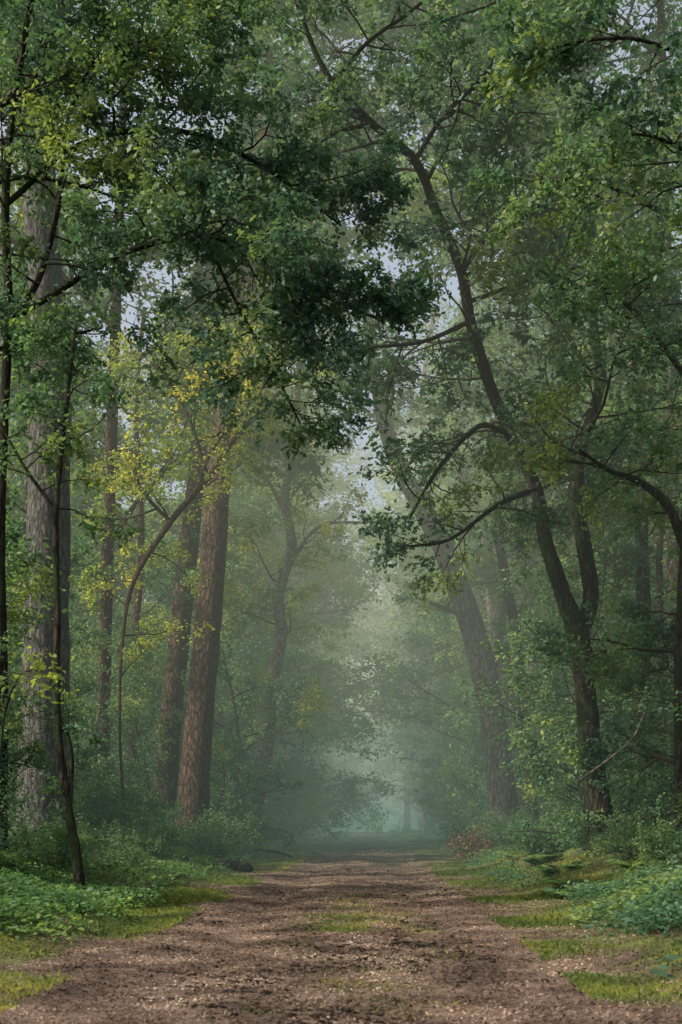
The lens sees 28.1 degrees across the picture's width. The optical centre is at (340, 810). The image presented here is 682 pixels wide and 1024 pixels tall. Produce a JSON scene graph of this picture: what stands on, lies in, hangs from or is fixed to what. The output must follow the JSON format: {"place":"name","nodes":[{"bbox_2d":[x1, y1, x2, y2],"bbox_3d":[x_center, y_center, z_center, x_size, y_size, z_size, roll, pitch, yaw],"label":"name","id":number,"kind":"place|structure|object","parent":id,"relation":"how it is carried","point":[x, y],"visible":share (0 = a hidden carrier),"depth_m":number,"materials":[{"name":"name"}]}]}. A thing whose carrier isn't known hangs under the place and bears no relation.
{"place":"outdoors","nodes":[
{"label":"outdoors","id":0,"kind":"place"},
{"bbox_2d":[136,884,496,1021],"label":"median grass","id":1,"kind":"structure","parent":0,"point":[337,927],"depth_m":14.84,"materials":[{"name":"green plant"}]},
{"bbox_2d":[0,818,681,1023],"bbox_3d":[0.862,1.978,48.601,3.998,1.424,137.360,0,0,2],"label":"path","id":2,"kind":"structure","parent":0,"point":[359,835],"depth_m":11.68,"materials":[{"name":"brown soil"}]},
{"bbox_2d":[52,840,655,1023],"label":"soil clods","id":3,"kind":"object","parent":2,"relation":"on","point":[322,1015],"visible":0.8,"depth_m":11.35,"materials":[{"name":"brown soil"}]},
{"bbox_2d":[0,818,681,1023],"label":"ground","id":4,"kind":"structure","parent":0,"point":[484,892],"depth_m":13.22,"materials":[{"name":"green plant"}]},
{"bbox_2d":[5,505,48,848],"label":"understorey tree","id":5,"kind":"object","parent":4,"relation":"on","point":[18,628],"visible":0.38,"depth_m":21.78,"materials":[{"name":"green plant"}]},
{"bbox_2d":[8,832,63,868],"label":"shrub","id":6,"kind":"object","parent":4,"relation":"on","point":[40,854],"visible":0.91,"depth_m":18.84,"materials":[{"name":"green plant"}]},
{"bbox_2d":[0,474,73,769],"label":"understorey tree","id":7,"kind":"object","parent":4,"relation":"on","point":[12,592],"visible":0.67,"depth_m":19.95,"materials":[{"name":"green plant"}]},
{"bbox_2d":[0,628,74,764],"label":"sapling","id":8,"kind":"object","parent":4,"relation":"on","point":[38,664],"visible":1,"depth_m":15.99,"materials":[{"name":"green plant"}]},
{"bbox_2d":[0,630,85,852],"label":"understorey tree","id":9,"kind":"object","parent":4,"relation":"on","point":[41,752],"visible":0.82,"depth_m":18.49,"materials":[{"name":"green plant"}]},
{"bbox_2d":[0,0,92,834],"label":"pine tree","id":10,"kind":"object","parent":4,"relation":"on","point":[40,521],"visible":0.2,"depth_m":25.68,"materials":[{"name":"grey plant"}]},
{"bbox_2d":[9,796,86,856],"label":"shrub","id":11,"kind":"object","parent":4,"relation":"on","point":[19,834],"visible":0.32,"depth_m":20.72,"materials":[{"name":"green plant"}]},
{"bbox_2d":[8,795,102,868],"bbox_3d":[-4.128,0.331,20.117,1.302,1.223,1.431,0,0,36],"label":"shrub","id":12,"kind":"object","parent":4,"relation":"on","point":[62,835],"visible":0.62,"depth_m":19.88,"materials":[{"name":"green plant"}]},
{"bbox_2d":[6,571,117,828],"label":"understorey tree","id":13,"kind":"object","parent":4,"relation":"on","point":[91,683],"visible":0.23,"depth_m":28.14,"materials":[{"name":"green plant"}]},
{"bbox_2d":[5,436,118,697],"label":"young tree","id":14,"kind":"object","parent":4,"relation":"on","point":[14,508],"visible":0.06,"depth_m":45.69,"materials":[{"name":"green plant"}]},
{"bbox_2d":[8,651,116,832],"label":"understorey tree","id":15,"kind":"object","parent":4,"relation":"on","point":[95,822],"visible":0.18,"depth_m":28.53,"materials":[{"name":"green plant"}]},
{"bbox_2d":[0,262,126,622],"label":"slender tree","id":16,"kind":"object","parent":4,"relation":"on","point":[75,564],"visible":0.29,"depth_m":33.35,"materials":[{"name":"green plant"}]},
{"bbox_2d":[1,252,147,693],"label":"broadleaf tree","id":17,"kind":"object","parent":4,"relation":"on","point":[101,348],"visible":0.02,"depth_m":61.38,"materials":[{"name":"green plant"}]},
{"bbox_2d":[0,282,165,892],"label":"sapling","id":18,"kind":"object","parent":4,"relation":"on","point":[102,386],"visible":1,"depth_m":17.97,"materials":[{"name":"green plant"}]},
{"bbox_2d":[0,186,172,696],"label":"broadleaf tree","id":19,"kind":"object","parent":4,"relation":"on","point":[85,499],"visible":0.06,"depth_m":51.24,"materials":[{"name":"green plant"}]},
{"bbox_2d":[73,766,101,832],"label":"shrub","id":20,"kind":"object","parent":4,"relation":"on","point":[77,805],"visible":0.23,"depth_m":27.88,"materials":[{"name":"green plant"}]},
{"bbox_2d":[70,584,140,782],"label":"understorey tree","id":21,"kind":"object","parent":4,"relation":"on","point":[120,617],"visible":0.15,"depth_m":40.29,"materials":[{"name":"green plant"}]},
{"bbox_2d":[73,754,145,825],"bbox_3d":[-5.799,-0.303,30.474,3.036,2.011,1.896,0,0,-8],"label":"shrub","id":22,"kind":"object","parent":4,"relation":"on","point":[116,788],"visible":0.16,"depth_m":30.39,"materials":[{"name":"green plant"}]},
{"bbox_2d":[70,625,159,789],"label":"understorey tree","id":23,"kind":"object","parent":4,"relation":"on","point":[96,651],"visible":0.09,"depth_m":38.51,"materials":[{"name":"green plant"}]},
{"bbox_2d":[70,623,174,799],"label":"understorey tree","id":24,"kind":"object","parent":4,"relation":"on","point":[132,684],"visible":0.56,"depth_m":35.38,"materials":[{"name":"green plant"}]},
{"bbox_2d":[77,752,178,829],"bbox_3d":[-5.011,-0.301,30.302,2.622,1.920,2.451,0,0,41],"label":"shrub","id":25,"kind":"object","parent":4,"relation":"on","point":[127,799],"visible":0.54,"depth_m":29.88,"materials":[{"name":"green plant"}]},
{"bbox_2d":[70,642,186,824],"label":"understorey tree","id":26,"kind":"object","parent":4,"relation":"on","point":[152,713],"visible":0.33,"depth_m":37.51,"materials":[{"name":"green plant"}]},
{"bbox_2d":[96,825,161,873],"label":"shrub","id":27,"kind":"object","parent":4,"relation":"on","point":[137,853],"visible":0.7,"depth_m":23.91,"materials":[{"name":"green plant"}]},
{"bbox_2d":[72,286,198,785],"bbox_3d":[-5.696,-7.813,39.872,4.862,16.316,4.294,0,0,0],"label":"slender tree","id":28,"kind":"object","parent":4,"relation":"on","point":[137,615],"visible":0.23,"depth_m":39.86,"materials":[{"name":"green plant"}]},
{"bbox_2d":[80,596,193,799],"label":"understorey tree","id":29,"kind":"object","parent":4,"relation":"on","point":[143,610],"visible":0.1,"depth_m":41.96,"materials":[{"name":"green plant"}]},
{"bbox_2d":[102,766,190,830],"bbox_3d":[-4.649,-0.203,30.451,2.246,1.755,2.468,0,0,4],"label":"shrub","id":30,"kind":"object","parent":4,"relation":"on","point":[125,808],"visible":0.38,"depth_m":30.12,"materials":[{"name":"green plant"}]},
{"bbox_2d":[121,820,172,858],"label":"shrub","id":31,"kind":"object","parent":4,"relation":"on","point":[146,842],"visible":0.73,"depth_m":26.53,"materials":[{"name":"green plant"}]},
{"bbox_2d":[0,816,299,945],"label":"ground cover","id":32,"kind":"object","parent":4,"relation":"on","point":[34,885],"visible":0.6,"depth_m":17.44,"materials":[{"name":"green plant"}]},
{"bbox_2d":[0,0,316,421],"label":"broadleaf tree","id":33,"kind":"object","parent":4,"relation":"on","point":[114,64],"visible":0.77,"depth_m":18.91,"materials":[{"name":"green plant"}]},
{"bbox_2d":[112,795,208,856],"bbox_3d":[-3.724,0.378,28.218,2.143,1.456,1.338,0,0,-5],"label":"shrub","id":34,"kind":"object","parent":4,"relation":"on","point":[172,832],"visible":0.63,"depth_m":28.15,"materials":[{"name":"green plant"}]},
{"bbox_2d":[137,267,256,826],"bbox_3d":[-3.870,-7.238,36.865,3.026,16.292,4.253,0,0,18],"label":"pine tree","id":35,"kind":"object","parent":4,"relation":"on","point":[180,612],"visible":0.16,"depth_m":36.77,"materials":[{"name":"brown plant"}]},
{"bbox_2d":[69,459,334,823],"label":"young tree","id":36,"kind":"object","parent":4,"relation":"on","point":[234,507],"visible":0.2,"depth_m":44.77,"materials":[{"name":"green plant"}]},
{"bbox_2d":[0,0,409,785],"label":"broadleaf tree","id":37,"kind":"object","parent":4,"relation":"on","point":[274,446],"visible":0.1,"depth_m":35.69,"materials":[{"name":"green plant"}]},
{"bbox_2d":[71,294,339,830],"bbox_3d":[-2.927,-5.284,30.048,6.431,11.939,4.269,0,0,0],"label":"leaning tree","id":38,"kind":"object","parent":4,"relation":"on","point":[134,484],"visible":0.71,"depth_m":29.96,"materials":[{"name":"green plant"}]},
{"bbox_2d":[175,815,239,858],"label":"shrub","id":39,"kind":"object","parent":4,"relation":"on","point":[214,850],"visible":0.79,"depth_m":29.57,"materials":[{"name":"green plant"}]},
{"bbox_2d":[154,785,263,858],"bbox_3d":[-3.227,0.334,31.185,2.581,1.997,2.349,0,0,28],"label":"shrub","id":40,"kind":"object","parent":4,"relation":"on","point":[226,824],"visible":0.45,"depth_m":31.27,"materials":[{"name":"green plant"}]},
{"bbox_2d":[140,594,288,841],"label":"understorey tree","id":41,"kind":"object","parent":4,"relation":"on","point":[246,656],"visible":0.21,"depth_m":42.84,"materials":[{"name":"green plant"}]},
{"bbox_2d":[0,0,451,851],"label":"oak tree","id":42,"kind":"object","parent":4,"relation":"on","point":[288,310],"visible":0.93,"depth_m":18.81,"materials":[{"name":"green plant"}]},
{"bbox_2d":[178,598,291,843],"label":"understorey tree","id":43,"kind":"object","parent":4,"relation":"on","point":[243,727],"visible":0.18,"depth_m":44.19,"materials":[{"name":"green plant"}]},
{"bbox_2d":[73,120,397,741],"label":"broadleaf tree","id":44,"kind":"object","parent":4,"relation":"on","point":[343,571],"visible":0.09,"depth_m":51.86,"materials":[{"name":"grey plant"}]},
{"bbox_2d":[153,504,321,857],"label":"understorey tree","id":45,"kind":"object","parent":4,"relation":"on","point":[242,702],"visible":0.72,"depth_m":36.92,"materials":[{"name":"green plant"}]},
{"bbox_2d":[93,441,383,842],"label":"young tree","id":46,"kind":"object","parent":4,"relation":"on","point":[292,766],"visible":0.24,"depth_m":47.38,"materials":[{"name":"green plant"}]},
{"bbox_2d":[209,727,267,850],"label":"understorey tree","id":47,"kind":"object","parent":4,"relation":"on","point":[220,784],"visible":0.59,"depth_m":35.02,"materials":[{"name":"green plant"}]},
{"bbox_2d":[174,35,337,845],"bbox_3d":[-2.031,-9.299,34.053,4.402,20.915,4.031,0,0,-19],"label":"pine tree","id":48,"kind":"object","parent":4,"relation":"on","point":[194,782],"visible":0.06,"depth_m":33.73,"materials":[{"name":"brown plant"}]},
{"bbox_2d":[118,367,408,842],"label":"broadleaf tree","id":49,"kind":"object","parent":4,"relation":"on","point":[363,686],"visible":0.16,"depth_m":50.70,"materials":[{"name":"green plant"}]},
{"bbox_2d":[229,440,375,832],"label":"broadleaf tree","id":50,"kind":"object","parent":4,"relation":"on","point":[362,613],"visible":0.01,"depth_m":69.18,"materials":[{"name":"green plant"}]},
{"bbox_2d":[223,342,397,856],"bbox_3d":[-1.444,-6.933,37.570,4.372,16.745,4.760,0,0,-40],"label":"birch tree","id":51,"kind":"object","parent":4,"relation":"on","point":[288,559],"visible":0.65,"depth_m":37.86,"materials":[{"name":"green plant"}]},
{"bbox_2d":[249,566,399,843],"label":"young tree","id":52,"kind":"object","parent":4,"relation":"on","point":[343,802],"visible":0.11,"depth_m":54.20,"materials":[{"name":"green plant"}]},
{"bbox_2d":[253,407,401,776],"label":"broadleaf tree","id":53,"kind":"object","parent":4,"relation":"on","point":[360,630],"visible":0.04,"depth_m":71.83,"materials":[{"name":"green plant"}]},
{"bbox_2d":[278,497,396,837],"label":"young tree","id":54,"kind":"object","parent":4,"relation":"on","point":[346,648],"visible":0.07,"depth_m":63.26,"materials":[{"name":"green plant"}]},
{"bbox_2d":[0,827,681,1023],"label":"verge grass","id":55,"kind":"structure","parent":4,"relation":"on","point":[183,893],"depth_m":15.95,"materials":[{"name":"green plant"}]},
{"bbox_2d":[292,322,391,829],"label":"slender tree","id":56,"kind":"object","parent":4,"relation":"on","point":[358,461],"visible":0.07,"depth_m":94.94,"materials":[{"name":"green plant"}]},
{"bbox_2d":[297,641,390,831],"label":"young tree","id":57,"kind":"object","parent":4,"relation":"on","point":[377,796],"visible":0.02,"depth_m":77.61,"materials":[{"name":"green plant"}]},
{"bbox_2d":[315,657,378,824],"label":"young tree","id":58,"kind":"object","parent":4,"relation":"on","point":[354,759],"visible":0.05,"depth_m":85.64,"materials":[{"name":"green plant"}]},
{"bbox_2d":[326,321,455,830],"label":"slender tree","id":59,"kind":"object","parent":4,"relation":"on","point":[406,820],"visible":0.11,"depth_m":91.78,"materials":[{"name":"green plant"}]},
{"bbox_2d":[365,638,420,830],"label":"young tree","id":60,"kind":"object","parent":4,"relation":"on","point":[400,819],"visible":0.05,"depth_m":108.95,"materials":[{"name":"green plant"}]},
{"bbox_2d":[350,280,459,834],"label":"slender tree","id":61,"kind":"object","parent":4,"relation":"on","point":[427,823],"visible":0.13,"depth_m":69.65,"materials":[{"name":"green plant"}]},
{"bbox_2d":[354,424,466,827],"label":"broadleaf tree","id":62,"kind":"object","parent":4,"relation":"on","point":[386,493],"visible":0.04,"depth_m":82.88,"materials":[{"name":"green plant"}]},
{"bbox_2d":[349,387,472,763],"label":"broadleaf tree","id":63,"kind":"object","parent":4,"relation":"on","point":[399,640],"visible":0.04,"depth_m":62.16,"materials":[{"name":"green plant"}]},
{"bbox_2d":[373,559,452,825],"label":"young tree","id":64,"kind":"object","parent":4,"relation":"on","point":[402,741],"visible":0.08,"depth_m":64.69,"materials":[{"name":"green plant"}]},
{"bbox_2d":[347,416,478,767],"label":"broadleaf tree","id":65,"kind":"object","parent":4,"relation":"on","point":[392,615],"visible":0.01,"depth_m":88.64,"materials":[{"name":"green plant"}]},
{"bbox_2d":[386,733,450,838],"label":"understorey tree","id":66,"kind":"object","parent":4,"relation":"on","point":[409,766],"visible":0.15,"depth_m":65.50,"materials":[{"name":"green plant"}]},
{"bbox_2d":[167,0,681,857],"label":"oak tree","id":67,"kind":"object","parent":4,"relation":"on","point":[467,342],"visible":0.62,"depth_m":23.14,"materials":[{"name":"green plant"}]},
{"bbox_2d":[366,481,483,819],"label":"young tree","id":68,"kind":"object","parent":4,"relation":"on","point":[416,652],"visible":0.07,"depth_m":55.08,"materials":[{"name":"green plant"}]},
{"bbox_2d":[315,266,535,844],"bbox_3d":[2.550,-7.066,39.693,7.221,16.464,4.364,0,0,0],"label":"pine tree","id":69,"kind":"object","parent":4,"relation":"on","point":[502,795],"visible":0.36,"depth_m":38.77,"materials":[{"name":"brown plant"}]},
{"bbox_2d":[403,701,484,837],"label":"understorey tree","id":70,"kind":"object","parent":4,"relation":"on","point":[419,740],"visible":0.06,"depth_m":53.37,"materials":[{"name":"green plant"}]},
{"bbox_2d":[406,735,484,847],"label":"understorey tree","id":71,"kind":"object","parent":4,"relation":"on","point":[429,777],"visible":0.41,"depth_m":49.06,"materials":[{"name":"green plant"}]},
{"bbox_2d":[411,653,485,832],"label":"understorey tree","id":72,"kind":"object","parent":4,"relation":"on","point":[448,743],"visible":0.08,"depth_m":50.74,"materials":[{"name":"green plant"}]},
{"bbox_2d":[430,670,487,823],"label":"understorey tree","id":73,"kind":"object","parent":4,"relation":"on","point":[463,706],"visible":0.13,"depth_m":47.23,"materials":[{"name":"green plant"}]},
{"bbox_2d":[438,819,497,860],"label":"shrub","id":74,"kind":"object","parent":4,"relation":"on","point":[474,841],"visible":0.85,"depth_m":34.83,"materials":[{"name":"brown plant"}]},
{"bbox_2d":[378,441,565,785],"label":"young tree","id":75,"kind":"object","parent":4,"relation":"on","point":[448,683],"visible":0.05,"depth_m":51.72,"materials":[{"name":"green plant"}]},
{"bbox_2d":[389,405,557,818],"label":"pine tree","id":76,"kind":"object","parent":4,"relation":"on","point":[491,614],"visible":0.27,"depth_m":42.76,"materials":[{"name":"plant"}]},
{"bbox_2d":[351,291,600,697],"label":"broadleaf tree","id":77,"kind":"object","parent":4,"relation":"on","point":[420,550],"visible":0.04,"depth_m":50.24,"materials":[{"name":"green plant"}]},
{"bbox_2d":[272,0,681,773],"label":"broadleaf tree","id":78,"kind":"object","parent":4,"relation":"on","point":[362,16],"visible":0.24,"depth_m":33.45,"materials":[{"name":"green plant"}]},
{"bbox_2d":[436,795,522,854],"bbox_3d":[3.869,0.414,37.858,2.675,2.000,2.500,0,0,-15],"label":"shrub","id":79,"kind":"object","parent":4,"relation":"on","point":[453,817],"visible":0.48,"depth_m":37.67,"materials":[{"name":"green plant"}]},
{"bbox_2d":[432,708,537,838],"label":"understorey tree","id":80,"kind":"object","parent":4,"relation":"on","point":[473,754],"visible":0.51,"depth_m":43.80,"materials":[{"name":"green plant"}]},
{"bbox_2d":[373,473,606,819],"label":"young tree","id":81,"kind":"object","parent":4,"relation":"on","point":[443,629],"visible":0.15,"depth_m":46.38,"materials":[{"name":"green plant"}]},
{"bbox_2d":[456,371,560,820],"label":"slender tree","id":82,"kind":"object","parent":4,"relation":"on","point":[513,611],"visible":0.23,"depth_m":36.91,"materials":[{"name":"green plant"}]},
{"bbox_2d":[466,793,551,849],"bbox_3d":[4.245,0.333,34.678,2.408,1.824,2.191,0,0,37],"label":"shrub","id":83,"kind":"object","parent":4,"relation":"on","point":[495,832],"visible":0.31,"depth_m":34.73,"materials":[{"name":"green plant"}]},
{"bbox_2d":[455,594,603,818],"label":"understorey tree","id":84,"kind":"object","parent":4,"relation":"on","point":[510,714],"visible":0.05,"depth_m":41.82,"materials":[{"name":"green plant"}]},
{"bbox_2d":[465,260,594,814],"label":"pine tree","id":85,"kind":"object","parent":4,"relation":"on","point":[520,363],"visible":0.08,"depth_m":43.73,"materials":[{"name":"plant"}]},
{"bbox_2d":[503,817,565,862],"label":"shrub","id":86,"kind":"object","parent":4,"relation":"on","point":[532,849],"visible":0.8,"depth_m":27.69,"materials":[{"name":"green plant"}]},
{"bbox_2d":[405,0,681,263],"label":"oak tree","id":87,"kind":"object","parent":4,"relation":"on","point":[532,17],"visible":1,"depth_m":13.13,"materials":[{"name":"green plant"}]},
{"bbox_2d":[436,810,681,981],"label":"ground cover","id":88,"kind":"object","parent":4,"relation":"on","point":[655,899],"visible":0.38,"depth_m":15.03,"materials":[{"name":"green plant"}]},
{"bbox_2d":[453,492,671,854],"bbox_3d":[4.759,-2.806,27.788,3.704,7.806,4.254,0,0,37],"label":"understorey tree","id":89,"kind":"object","parent":4,"relation":"on","point":[552,684],"visible":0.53,"depth_m":27.46,"materials":[{"name":"green plant"}]},
{"bbox_2d":[456,62,681,837],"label":"broadleaf tree","id":90,"kind":"object","parent":4,"relation":"on","point":[613,270],"visible":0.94,"depth_m":21.42,"materials":[{"name":"green plant"}]},
{"bbox_2d":[464,79,681,730],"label":"broadleaf tree","id":91,"kind":"object","parent":4,"relation":"on","point":[541,334],"visible":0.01,"depth_m":45.80,"materials":[{"name":"green plant"}]},
{"bbox_2d":[480,192,681,814],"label":"broadleaf tree","id":92,"kind":"object","parent":4,"relation":"on","point":[643,588],"visible":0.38,"depth_m":27.28,"materials":[{"name":"green plant"}]},
{"bbox_2d":[491,537,673,809],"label":"understorey tree","id":93,"kind":"object","parent":4,"relation":"on","point":[531,791],"visible":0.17,"depth_m":30.12,"materials":[{"name":"green plant"}]},
{"bbox_2d":[553,807,619,858],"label":"shrub","id":94,"kind":"object","parent":4,"relation":"on","point":[583,838],"visible":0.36,"depth_m":24.49,"materials":[{"name":"green plant"}]},
{"bbox_2d":[517,237,681,742],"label":"broadleaf tree","id":95,"kind":"object","parent":4,"relation":"on","point":[653,535],"visible":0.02,"depth_m":46.73,"materials":[{"name":"green plant"}]},
{"bbox_2d":[530,290,678,770],"bbox_3d":[7.876,-7.630,39.986,5.271,15.951,4.686,0,0,0],"label":"slender tree","id":96,"kind":"object","parent":4,"relation":"on","point":[554,529],"visible":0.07,"depth_m":39.94,"materials":[{"name":"green plant"}]},
{"bbox_2d":[535,503,676,829],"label":"understorey tree","id":97,"kind":"object","parent":4,"relation":"on","point":[654,584],"visible":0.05,"depth_m":30.91,"materials":[{"name":"green plant"}]},
{"bbox_2d":[550,541,679,845],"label":"understorey tree","id":98,"kind":"object","parent":4,"relation":"on","point":[623,660],"visible":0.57,"depth_m":23.75,"materials":[{"name":"green plant"}]},
{"bbox_2d":[593,808,651,855],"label":"shrub","id":99,"kind":"object","parent":4,"relation":"on","point":[613,828],"visible":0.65,"depth_m":23.02,"materials":[{"name":"green plant"}]},
{"bbox_2d":[580,315,681,779],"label":"slender tree","id":100,"kind":"object","parent":4,"relation":"on","point":[659,565],"visible":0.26,"depth_m":29.96,"materials":[{"name":"green plant"}]},
{"bbox_2d":[597,818,667,863],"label":"shrub","id":101,"kind":"object","parent":4,"relation":"on","point":[627,853],"visible":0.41,"depth_m":21.06,"materials":[{"name":"green plant"}]},
{"bbox_2d":[606,759,673,824],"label":"shrub","id":102,"kind":"object","parent":4,"relation":"on","point":[644,793],"visible":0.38,"depth_m":26.09,"materials":[{"name":"green plant"}]},
{"bbox_2d":[613,610,674,811],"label":"understorey tree","id":103,"kind":"object","parent":4,"relation":"on","point":[670,788],"visible":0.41,"depth_m":23.72,"materials":[{"name":"green plant"}]},
{"bbox_2d":[627,792,681,870],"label":"shrub","id":104,"kind":"object","parent":4,"relation":"on","point":[675,846],"visible":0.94,"depth_m":18.13,"materials":[{"name":"green plant"}]},
{"bbox_2d":[0,0,681,665],"label":"sky","id":105,"kind":"structure","parent":0,"point":[453,288],"materials":[{"name":"grey"}]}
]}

